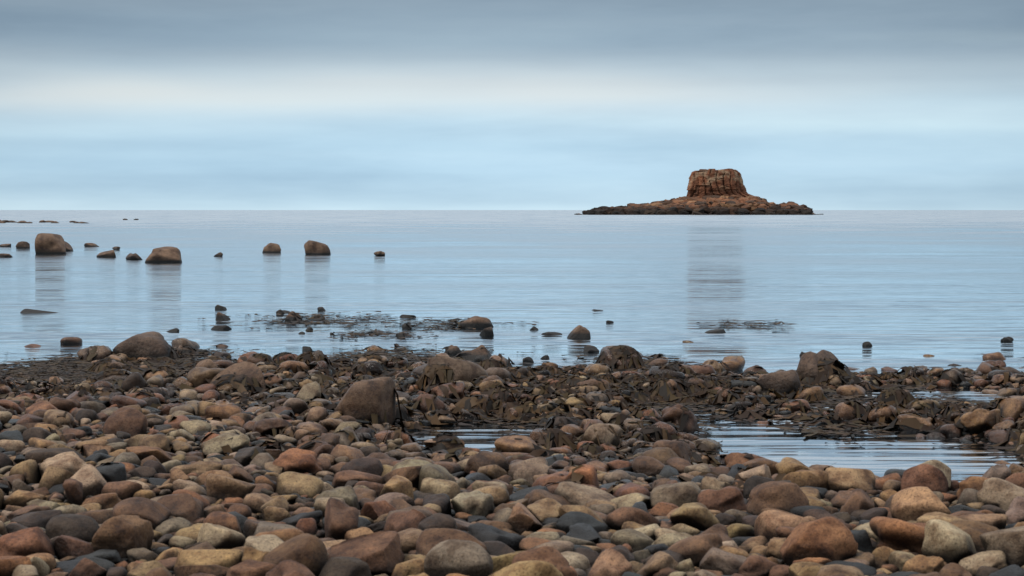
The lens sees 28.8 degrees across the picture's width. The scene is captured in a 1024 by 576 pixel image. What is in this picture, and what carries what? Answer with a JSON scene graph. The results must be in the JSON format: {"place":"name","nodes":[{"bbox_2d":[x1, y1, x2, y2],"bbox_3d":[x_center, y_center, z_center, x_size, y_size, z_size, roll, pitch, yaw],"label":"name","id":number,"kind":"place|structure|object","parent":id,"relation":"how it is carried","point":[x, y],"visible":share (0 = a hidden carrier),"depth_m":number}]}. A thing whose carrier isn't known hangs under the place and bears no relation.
{"place":"outdoors","nodes":[
{"label":"outdoors","id":0,"kind":"place"},
{"bbox_2d":[0,210,1023,481],"bbox_3d":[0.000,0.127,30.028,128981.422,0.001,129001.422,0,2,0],"label":"sea water","id":1,"kind":"structure","parent":0,"point":[908,288],"depth_m":33.05},
{"bbox_2d":[0,0,1023,209],"label":"sky","id":2,"kind":"structure","parent":0,"point":[105,104]},
{"bbox_2d":[5,385,1020,571],"bbox_3d":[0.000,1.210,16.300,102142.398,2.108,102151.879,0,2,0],"label":"seabed","id":3,"kind":"structure","parent":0,"point":[964,433],"depth_m":11.50},
{"bbox_2d":[0,337,1023,575],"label":"shore stones","id":4,"kind":"object","parent":3,"relation":"on","point":[378,511],"visible":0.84,"depth_m":7.67},
{"bbox_2d":[0,311,1023,493],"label":"seaweed wrack","id":5,"kind":"object","parent":4,"relation":"on","point":[77,371],"visible":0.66,"depth_m":13.38},
{"bbox_2d":[0,213,1023,398],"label":"boulders","id":6,"kind":"object","parent":3,"relation":"on","point":[151,344],"visible":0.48,"depth_m":17.94},
{"bbox_2d":[574,199,819,214],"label":"shore rocks","id":7,"kind":"object","parent":3,"relation":"on","point":[743,201],"visible":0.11,"depth_m":545.79},
{"bbox_2d":[582,195,812,214],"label":"rocky islet","id":8,"kind":"object","parent":7,"relation":"on","point":[732,205],"visible":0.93,"depth_m":543.20},
{"bbox_2d":[687,168,751,197],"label":"rock stack","id":9,"kind":"object","parent":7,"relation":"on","point":[721,182],"visible":0.76,"depth_m":561.47}
]}

